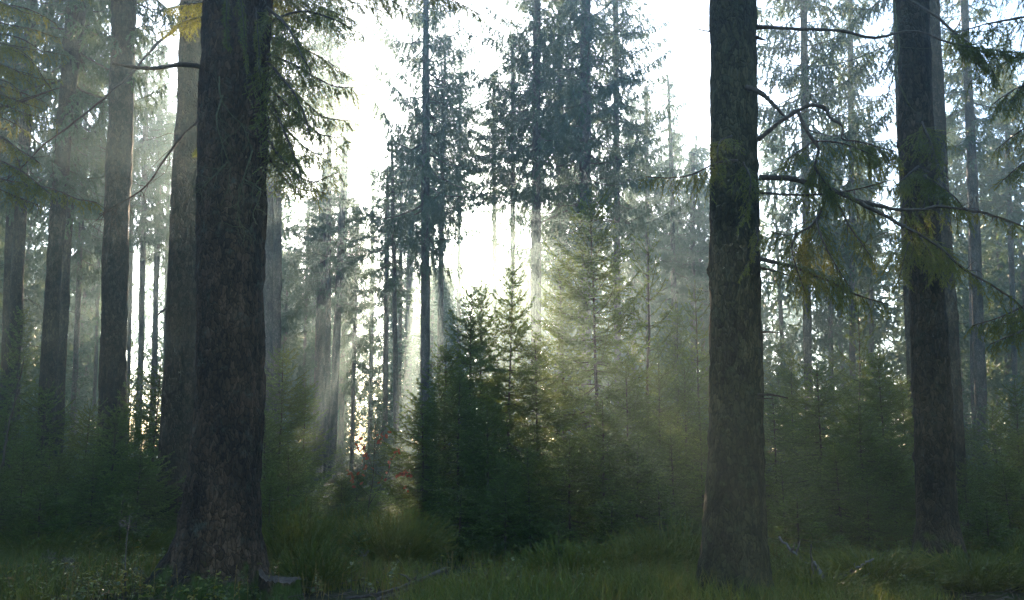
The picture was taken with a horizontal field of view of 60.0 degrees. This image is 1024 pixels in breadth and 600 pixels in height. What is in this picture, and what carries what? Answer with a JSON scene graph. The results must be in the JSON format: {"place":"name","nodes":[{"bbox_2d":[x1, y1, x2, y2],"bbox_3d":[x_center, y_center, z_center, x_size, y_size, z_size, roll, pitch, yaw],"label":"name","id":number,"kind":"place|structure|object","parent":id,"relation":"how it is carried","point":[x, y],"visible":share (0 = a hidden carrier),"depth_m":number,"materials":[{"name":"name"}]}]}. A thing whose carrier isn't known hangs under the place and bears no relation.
{"place":"outdoors","nodes":[
{"label":"outdoors","id":0,"kind":"place"},
{"bbox_2d":[0,454,1023,599],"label":"ground","id":1,"kind":"structure","parent":0,"point":[992,595],"depth_m":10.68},
{"bbox_2d":[0,302,40,495],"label":"young spruce","id":2,"kind":"object","parent":1,"relation":"on","point":[22,354],"visible":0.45,"depth_m":25.90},
{"bbox_2d":[0,405,54,517],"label":"young spruce","id":3,"kind":"object","parent":1,"relation":"on","point":[5,421],"visible":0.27,"depth_m":15.82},
{"bbox_2d":[0,439,76,538],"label":"young spruce","id":4,"kind":"object","parent":1,"relation":"on","point":[25,469],"visible":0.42,"depth_m":13.31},
{"bbox_2d":[0,0,87,455],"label":"spruce tree","id":5,"kind":"object","parent":1,"relation":"on","point":[8,233],"visible":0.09,"depth_m":31.54,"materials":[{"name":"green plant"}]},
{"bbox_2d":[1,378,88,522],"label":"young spruce","id":6,"kind":"object","parent":1,"relation":"on","point":[39,432],"visible":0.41,"depth_m":17.33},
{"bbox_2d":[0,0,104,472],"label":"spruce tree","id":7,"kind":"object","parent":1,"relation":"on","point":[17,263],"visible":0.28,"depth_m":27.63,"materials":[{"name":"green plant"}]},
{"bbox_2d":[8,447,100,534],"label":"young spruce","id":8,"kind":"object","parent":1,"relation":"on","point":[63,469],"visible":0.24,"depth_m":13.88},
{"bbox_2d":[0,0,117,223],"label":"spruce tree","id":9,"kind":"object","parent":1,"relation":"on","point":[11,49],"visible":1,"depth_m":12.00,"materials":[{"name":"green plant"}]},
{"bbox_2d":[45,398,122,525],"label":"young spruce","id":10,"kind":"object","parent":1,"relation":"on","point":[78,446],"visible":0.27,"depth_m":16.77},
{"bbox_2d":[0,0,168,493],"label":"spruce tree","id":11,"kind":"object","parent":1,"relation":"on","point":[93,138],"visible":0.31,"depth_m":27.66,"materials":[{"name":"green plant"}]},
{"bbox_2d":[0,0,169,496],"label":"spruce tree","id":12,"kind":"object","parent":1,"relation":"on","point":[71,71],"visible":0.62,"depth_m":23.68,"materials":[{"name":"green plant"}]},
{"bbox_2d":[25,7,150,465],"bbox_3d":[-18.905,-3.108,38.969,5.602,22.364,5.383,0,-9,0],"label":"spruce tree","id":13,"kind":"object","parent":1,"relation":"on","point":[80,264],"visible":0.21,"depth_m":38.55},
{"bbox_2d":[42,454,143,539],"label":"young spruce","id":14,"kind":"object","parent":1,"relation":"on","point":[80,494],"visible":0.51,"depth_m":12.85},
{"bbox_2d":[0,0,201,533],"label":"spruce tree","id":15,"kind":"object","parent":1,"relation":"on","point":[178,384],"visible":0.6,"depth_m":15.54,"materials":[{"name":"brown plant"}]},
{"bbox_2d":[41,399,165,530],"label":"young spruce","id":16,"kind":"object","parent":1,"relation":"on","point":[109,439],"visible":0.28,"depth_m":14.30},
{"bbox_2d":[70,117,140,435],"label":"spruce tree","id":17,"kind":"object","parent":1,"relation":"on","point":[96,291],"visible":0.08,"depth_m":50.33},
{"bbox_2d":[73,493,157,561],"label":"young spruce","id":18,"kind":"object","parent":1,"relation":"on","point":[114,515],"visible":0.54,"depth_m":12.24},
{"bbox_2d":[64,0,179,504],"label":"spruce tree","id":19,"kind":"object","parent":1,"relation":"on","point":[121,40],"visible":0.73,"depth_m":20.48,"materials":[{"name":"brown plant"}]},
{"bbox_2d":[96,352,164,520],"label":"young spruce","id":20,"kind":"object","parent":1,"relation":"on","point":[156,412],"visible":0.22,"depth_m":16.83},
{"bbox_2d":[75,439,186,543],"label":"young spruce","id":21,"kind":"object","parent":1,"relation":"on","point":[131,470],"visible":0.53,"depth_m":13.46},
{"bbox_2d":[91,54,171,429],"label":"spruce tree","id":22,"kind":"object","parent":1,"relation":"on","point":[130,293],"visible":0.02,"depth_m":46.45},
{"bbox_2d":[101,33,176,455],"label":"spruce tree","id":23,"kind":"object","parent":1,"relation":"on","point":[143,226],"visible":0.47,"depth_m":43.27,"materials":[{"name":"plant"}]},
{"bbox_2d":[129,41,176,456],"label":"spruce tree","id":24,"kind":"object","parent":1,"relation":"on","point":[157,253],"visible":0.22,"depth_m":45.93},
{"bbox_2d":[255,568,304,599],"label":"tree stump","id":25,"kind":"object","parent":1,"relation":"on","point":[273,587],"visible":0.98,"depth_m":8.99,"materials":[{"name":"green plant"}]},
{"bbox_2d":[76,0,485,599],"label":"spruce tree","id":26,"kind":"object","parent":1,"relation":"on","point":[219,522],"visible":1,"depth_m":9.77,"materials":[{"name":"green plant"}]},
{"bbox_2d":[260,467,309,544],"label":"young spruce","id":27,"kind":"object","parent":1,"relation":"on","point":[272,494],"visible":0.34,"depth_m":12.49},
{"bbox_2d":[260,409,311,512],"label":"young spruce","id":28,"kind":"object","parent":1,"relation":"on","point":[277,439],"visible":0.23,"depth_m":15.72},
{"bbox_2d":[261,346,334,515],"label":"young spruce","id":29,"kind":"object","parent":1,"relation":"on","point":[281,401],"visible":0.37,"depth_m":18.29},
{"bbox_2d":[261,0,336,478],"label":"spruce tree","id":30,"kind":"object","parent":1,"relation":"on","point":[268,300],"visible":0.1,"depth_m":29.55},
{"bbox_2d":[261,439,336,527],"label":"young spruce","id":31,"kind":"object","parent":1,"relation":"on","point":[299,485],"visible":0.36,"depth_m":14.18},
{"bbox_2d":[265,383,340,512],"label":"young spruce","id":32,"kind":"object","parent":1,"relation":"on","point":[314,436],"visible":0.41,"depth_m":20.70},
{"bbox_2d":[261,495,351,571],"bbox_3d":[-2.710,2.973,11.272,1.493,0.972,1.455,0,-9,0],"label":"broom bush","id":33,"kind":"object","parent":1,"relation":"on","point":[320,537],"visible":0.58,"depth_m":11.16,"materials":[{"name":"green plant"}]},
{"bbox_2d":[271,1,344,471],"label":"spruce tree","id":34,"kind":"object","parent":1,"relation":"on","point":[277,261],"visible":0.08,"depth_m":31.46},
{"bbox_2d":[267,533,366,591],"bbox_3d":[-2.214,2.929,9.960,1.152,0.653,1.167,-8,-12,42],"label":"broom bush","id":35,"kind":"object","parent":1,"relation":"on","point":[285,568],"visible":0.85,"depth_m":9.86,"materials":[{"name":"green plant"}]},
{"bbox_2d":[282,186,366,470],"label":"spruce tree","id":36,"kind":"object","parent":1,"relation":"on","point":[316,300],"visible":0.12,"depth_m":50.32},
{"bbox_2d":[282,159,379,475],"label":"spruce tree","id":37,"kind":"object","parent":1,"relation":"on","point":[312,260],"visible":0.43,"depth_m":44.26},
{"bbox_2d":[292,0,384,477],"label":"spruce tree","id":38,"kind":"object","parent":1,"relation":"on","point":[339,112],"visible":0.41,"depth_m":43.61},
{"bbox_2d":[290,136,391,478],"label":"spruce tree","id":39,"kind":"object","parent":1,"relation":"on","point":[341,230],"visible":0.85,"depth_m":42.58,"materials":[{"name":"plant"}]},
{"bbox_2d":[299,205,398,472],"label":"spruce tree","id":40,"kind":"object","parent":1,"relation":"on","point":[359,343],"visible":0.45,"depth_m":50.05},
{"bbox_2d":[309,69,393,466],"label":"spruce tree","id":41,"kind":"object","parent":1,"relation":"on","point":[359,134],"visible":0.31,"depth_m":62.24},
{"bbox_2d":[354,76,408,463],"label":"spruce tree","id":42,"kind":"object","parent":1,"relation":"on","point":[374,88],"visible":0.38,"depth_m":68.46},
{"bbox_2d":[346,166,430,471],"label":"spruce tree","id":43,"kind":"object","parent":1,"relation":"on","point":[382,295],"visible":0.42,"depth_m":45.46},
{"bbox_2d":[358,135,419,480],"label":"spruce tree","id":44,"kind":"object","parent":1,"relation":"on","point":[393,284],"visible":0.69,"depth_m":38.56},
{"bbox_2d":[324,503,460,566],"bbox_3d":[-1.624,3.117,11.841,1.938,0.851,1.927,0,-9,0],"label":"broom bush","id":45,"kind":"object","parent":1,"relation":"on","point":[404,536],"visible":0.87,"depth_m":11.61,"materials":[{"name":"green plant"}]},
{"bbox_2d":[0,545,800,599],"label":"rusty weeds","id":46,"kind":"object","parent":1,"relation":"on","point":[635,560],"visible":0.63,"depth_m":9.17,"materials":[{"name":"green plant"}]},
{"bbox_2d":[356,388,485,534],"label":"young spruce","id":47,"kind":"object","parent":1,"relation":"on","point":[386,486],"visible":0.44,"depth_m":14.80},
{"bbox_2d":[340,0,506,485],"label":"spruce tree","id":48,"kind":"object","parent":1,"relation":"on","point":[428,206],"visible":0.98,"depth_m":36.01,"materials":[{"name":"plant"}]},
{"bbox_2d":[375,34,487,440],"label":"spruce tree","id":49,"kind":"object","parent":1,"relation":"on","point":[442,174],"visible":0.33,"depth_m":43.06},
{"bbox_2d":[371,339,512,537],"bbox_3d":[-1.153,2.542,15.316,2.529,3.790,2.323,5,-11,-30],"label":"young spruce","id":50,"kind":"object","parent":1,"relation":"on","point":[444,355],"visible":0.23,"depth_m":15.29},
{"bbox_2d":[387,367,514,555],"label":"young spruce","id":51,"kind":"object","parent":1,"relation":"on","point":[446,425],"visible":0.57,"depth_m":14.14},
{"bbox_2d":[417,47,491,426],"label":"spruce tree","id":52,"kind":"object","parent":1,"relation":"on","point":[458,279],"visible":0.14,"depth_m":49.37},
{"bbox_2d":[407,278,524,516],"bbox_3d":[-0.820,2.039,16.700,2.576,4.984,2.231,-7,-11,40],"label":"young spruce","id":53,"kind":"object","parent":1,"relation":"on","point":[481,350],"visible":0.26,"depth_m":16.79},
{"bbox_2d":[426,486,506,558],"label":"young spruce","id":54,"kind":"object","parent":1,"relation":"on","point":[466,527],"visible":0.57,"depth_m":12.77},
{"bbox_2d":[429,399,542,553],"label":"young spruce","id":55,"kind":"object","parent":1,"relation":"on","point":[488,466],"visible":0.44,"depth_m":13.64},
{"bbox_2d":[440,278,533,521],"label":"young spruce","id":56,"kind":"object","parent":1,"relation":"on","point":[485,291],"visible":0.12,"depth_m":17.20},
{"bbox_2d":[451,73,528,470],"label":"spruce tree","id":57,"kind":"object","parent":1,"relation":"on","point":[494,263],"visible":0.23,"depth_m":40.98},
{"bbox_2d":[455,472,552,563],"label":"young spruce","id":58,"kind":"object","parent":1,"relation":"on","point":[505,515],"visible":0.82,"depth_m":12.27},
{"bbox_2d":[453,261,561,535],"bbox_3d":[-0.065,1.772,15.903,1.975,5.296,2.281,7,-10,-36],"label":"young spruce","id":59,"kind":"object","parent":1,"relation":"on","point":[509,331],"visible":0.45,"depth_m":15.87,"materials":[{"name":"plant"}]},
{"bbox_2d":[462,33,560,430],"bbox_3d":[0.199,-2.106,38.704,4.700,20.411,5.534,0,-9,0],"label":"spruce tree","id":60,"kind":"object","parent":1,"relation":"on","point":[511,218],"visible":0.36,"depth_m":39.03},
{"bbox_2d":[0,39,1023,490],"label":"woods","id":61,"kind":"object","parent":1,"relation":"on","point":[996,273],"visible":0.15,"depth_m":51.84,"materials":[{"name":"plant"}]},
{"bbox_2d":[0,529,1023,599],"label":"bramble undergrowth","id":62,"kind":"object","parent":1,"relation":"on","point":[98,581],"visible":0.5,"depth_m":9.10,"materials":[{"name":"green plant"}]},
{"bbox_2d":[479,438,578,565],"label":"young spruce","id":63,"kind":"object","parent":1,"relation":"on","point":[535,492],"visible":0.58,"depth_m":12.50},
{"bbox_2d":[454,0,612,435],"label":"spruce tree","id":64,"kind":"object","parent":1,"relation":"on","point":[541,154],"visible":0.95,"depth_m":32.09,"materials":[{"name":"plant"}]},
{"bbox_2d":[477,336,615,532],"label":"young spruce","id":65,"kind":"object","parent":1,"relation":"on","point":[538,389],"visible":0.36,"depth_m":15.91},
{"bbox_2d":[486,1,638,451],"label":"spruce tree","id":66,"kind":"object","parent":1,"relation":"on","point":[521,252],"visible":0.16,"depth_m":38.05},
{"bbox_2d":[505,252,620,516],"bbox_3d":[1.191,1.954,19.903,3.230,6.250,2.798,3,-10,-25],"label":"young spruce","id":67,"kind":"object","parent":1,"relation":"on","point":[570,331],"visible":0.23,"depth_m":19.89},
{"bbox_2d":[494,433,638,555],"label":"young spruce","id":68,"kind":"object","parent":1,"relation":"on","point":[563,462],"visible":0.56,"depth_m":12.60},
{"bbox_2d":[489,0,690,484],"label":"spruce tree","id":69,"kind":"object","parent":1,"relation":"on","point":[586,20],"visible":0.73,"depth_m":34.11,"materials":[{"name":"plant"}]},
{"bbox_2d":[506,186,686,529],"bbox_3d":[1.607,1.247,17.023,3.236,7.235,3.500,-4,-10,24],"label":"young spruce","id":70,"kind":"object","parent":1,"relation":"on","point":[577,296],"visible":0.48,"depth_m":17.02,"materials":[{"name":"plant"}]},
{"bbox_2d":[538,399,666,549],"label":"young spruce","id":71,"kind":"object","parent":1,"relation":"on","point":[603,443],"visible":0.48,"depth_m":13.19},
{"bbox_2d":[547,0,686,462],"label":"spruce tree","id":72,"kind":"object","parent":1,"relation":"on","point":[618,72],"visible":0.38,"depth_m":37.48,"materials":[{"name":"plant"}]},
{"bbox_2d":[574,358,692,532],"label":"young spruce","id":73,"kind":"object","parent":1,"relation":"on","point":[636,405],"visible":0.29,"depth_m":15.74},
{"bbox_2d":[582,439,691,549],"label":"young spruce","id":74,"kind":"object","parent":1,"relation":"on","point":[635,459],"visible":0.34,"depth_m":13.43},
{"bbox_2d":[595,94,688,421],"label":"spruce tree","id":75,"kind":"object","parent":1,"relation":"on","point":[632,272],"visible":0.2,"depth_m":50.66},
{"bbox_2d":[613,85,688,458],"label":"spruce tree","id":76,"kind":"object","parent":1,"relation":"on","point":[653,198],"visible":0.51,"depth_m":45.11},
{"bbox_2d":[597,225,707,517],"bbox_3d":[3.009,1.582,19.580,2.493,6.695,2.376,9,-13,-44],"label":"young spruce","id":77,"kind":"object","parent":1,"relation":"on","point":[648,326],"visible":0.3,"depth_m":19.64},
{"bbox_2d":[611,364,706,529],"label":"young spruce","id":78,"kind":"object","parent":1,"relation":"on","point":[662,385],"visible":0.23,"depth_m":17.26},
{"bbox_2d":[631,426,704,536],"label":"young spruce","id":79,"kind":"object","parent":1,"relation":"on","point":[671,442],"visible":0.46,"depth_m":14.85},
{"bbox_2d":[628,74,709,422],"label":"spruce tree","id":80,"kind":"object","parent":1,"relation":"on","point":[670,139],"visible":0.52,"depth_m":47.13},
{"bbox_2d":[634,298,708,492],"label":"young spruce","id":81,"kind":"object","parent":1,"relation":"on","point":[677,343],"visible":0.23,"depth_m":25.98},
{"bbox_2d":[651,356,708,516],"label":"young spruce","id":82,"kind":"object","parent":1,"relation":"on","point":[688,387],"visible":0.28,"depth_m":18.83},
{"bbox_2d":[652,153,709,462],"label":"spruce tree","id":83,"kind":"object","parent":1,"relation":"on","point":[693,229],"visible":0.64,"depth_m":46.48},
{"bbox_2d":[666,420,708,535],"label":"young spruce","id":84,"kind":"object","parent":1,"relation":"on","point":[702,454],"visible":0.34,"depth_m":16.17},
{"bbox_2d":[666,280,709,499],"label":"young spruce","id":85,"kind":"object","parent":1,"relation":"on","point":[697,332],"visible":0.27,"depth_m":22.11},
{"bbox_2d":[765,458,814,542],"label":"young spruce","id":86,"kind":"object","parent":1,"relation":"on","point":[778,493],"visible":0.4,"depth_m":13.71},
{"bbox_2d":[763,337,823,492],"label":"young spruce","id":87,"kind":"object","parent":1,"relation":"on","point":[775,349],"visible":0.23,"depth_m":29.77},
{"bbox_2d":[763,381,830,515],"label":"young spruce","id":88,"kind":"object","parent":1,"relation":"on","point":[766,422],"visible":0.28,"depth_m":18.69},
{"bbox_2d":[764,349,834,506],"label":"young spruce","id":89,"kind":"object","parent":1,"relation":"on","point":[792,379],"visible":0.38,"depth_m":22.87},
{"bbox_2d":[767,492,850,566],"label":"young spruce","id":90,"kind":"object","parent":1,"relation":"on","point":[802,532],"visible":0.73,"depth_m":11.91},
{"bbox_2d":[764,360,888,525],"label":"young spruce","id":91,"kind":"object","parent":1,"relation":"on","point":[809,430],"visible":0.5,"depth_m":16.82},
{"bbox_2d":[756,0,898,480],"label":"spruce tree","id":92,"kind":"object","parent":1,"relation":"on","point":[804,95],"visible":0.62,"depth_m":30.05,"materials":[{"name":"plant"}]},
{"bbox_2d":[771,558,887,598],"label":"broom bush","id":93,"kind":"object","parent":1,"relation":"on","point":[845,581],"visible":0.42,"depth_m":9.15,"materials":[{"name":"green plant"}]},
{"bbox_2d":[778,128,881,435],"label":"spruce tree","id":94,"kind":"object","parent":1,"relation":"on","point":[829,335],"visible":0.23,"depth_m":47.23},
{"bbox_2d":[638,0,1023,599],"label":"spruce tree","id":95,"kind":"object","parent":1,"relation":"on","point":[734,543],"visible":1,"depth_m":8.88,"materials":[{"name":"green plant"}]},
{"bbox_2d":[782,0,900,452],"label":"spruce tree","id":96,"kind":"object","parent":1,"relation":"on","point":[852,94],"visible":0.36,"depth_m":35.97,"materials":[{"name":"plant"}]},
{"bbox_2d":[789,443,901,550],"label":"young spruce","id":97,"kind":"object","parent":1,"relation":"on","point":[824,484],"visible":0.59,"depth_m":14.02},
{"bbox_2d":[794,397,915,544],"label":"young spruce","id":98,"kind":"object","parent":1,"relation":"on","point":[869,440],"visible":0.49,"depth_m":14.77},
{"bbox_2d":[822,284,899,497],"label":"young spruce","id":99,"kind":"object","parent":1,"relation":"on","point":[859,360],"visible":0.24,"depth_m":21.00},
{"bbox_2d":[821,115,903,383],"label":"spruce tree","id":100,"kind":"object","parent":1,"relation":"on","point":[870,327],"visible":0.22,"depth_m":45.42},
{"bbox_2d":[828,348,915,526],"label":"young spruce","id":101,"kind":"object","parent":1,"relation":"on","point":[877,405],"visible":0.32,"depth_m":16.78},
{"bbox_2d":[782,540,971,594],"bbox_3d":[4.107,2.992,10.057,2.093,0.532,2.067,0,-9,0],"label":"broom bush","id":102,"kind":"object","parent":1,"relation":"on","point":[880,566],"visible":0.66,"depth_m":9.79,"materials":[{"name":"green plant"}]},
{"bbox_2d":[842,435,915,540],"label":"young spruce","id":103,"kind":"object","parent":1,"relation":"on","point":[903,467],"visible":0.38,"depth_m":14.72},
{"bbox_2d":[835,0,948,490],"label":"spruce tree","id":104,"kind":"object","parent":1,"relation":"on","point":[873,9],"visible":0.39,"depth_m":26.23,"materials":[{"name":"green plant"}]},
{"bbox_2d":[857,0,1003,577],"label":"spruce tree","id":105,"kind":"object","parent":1,"relation":"on","point":[937,526],"visible":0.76,"depth_m":11.00,"materials":[{"name":"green plant"}]},
{"bbox_2d":[929,0,968,512],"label":"spruce tree","id":106,"kind":"object","parent":1,"relation":"on","point":[938,94],"visible":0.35,"depth_m":20.29,"materials":[{"name":"brown plant"}]},
{"bbox_2d":[892,543,1023,595],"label":"broom bush","id":107,"kind":"object","parent":1,"relation":"on","point":[980,578],"visible":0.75,"depth_m":9.63,"materials":[{"name":"green plant"}]},
{"bbox_2d":[894,0,1023,490],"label":"spruce tree","id":108,"kind":"object","parent":1,"relation":"on","point":[971,146],"visible":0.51,"depth_m":32.05,"materials":[{"name":"plant"}]},
{"bbox_2d":[943,0,1023,360],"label":"spruce tree","id":109,"kind":"object","parent":1,"relation":"on","point":[1014,99],"visible":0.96,"depth_m":9.74,"materials":[{"name":"green plant"}]},
{"bbox_2d":[945,55,1023,468],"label":"spruce tree","id":110,"kind":"object","parent":1,"relation":"on","point":[963,198],"visible":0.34,"depth_m":43.25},
{"bbox_2d":[953,35,1023,441],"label":"spruce tree","id":111,"kind":"object","parent":1,"relation":"on","point":[1012,212],"visible":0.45,"depth_m":43.02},
{"bbox_2d":[960,501,1023,561],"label":"young spruce","id":112,"kind":"object","parent":1,"relation":"on","point":[995,522],"visible":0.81,"depth_m":12.40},
{"bbox_2d":[962,458,1023,541],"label":"young spruce","id":113,"kind":"object","parent":1,"relation":"on","point":[999,482],"visible":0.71,"depth_m":14.45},
{"bbox_2d":[966,402,1023,502],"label":"young spruce","id":114,"kind":"object","parent":1,"relation":"on","point":[994,449],"visible":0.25,"depth_m":21.77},
{"bbox_2d":[972,375,1023,520],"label":"young spruce","id":115,"kind":"object","parent":1,"relation":"on","point":[1014,414],"visible":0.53,"depth_m":17.84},
{"bbox_2d":[3,0,1023,453],"label":"sky","id":116,"kind":"structure","parent":0,"point":[689,65],"materials":[{"name":"white"}]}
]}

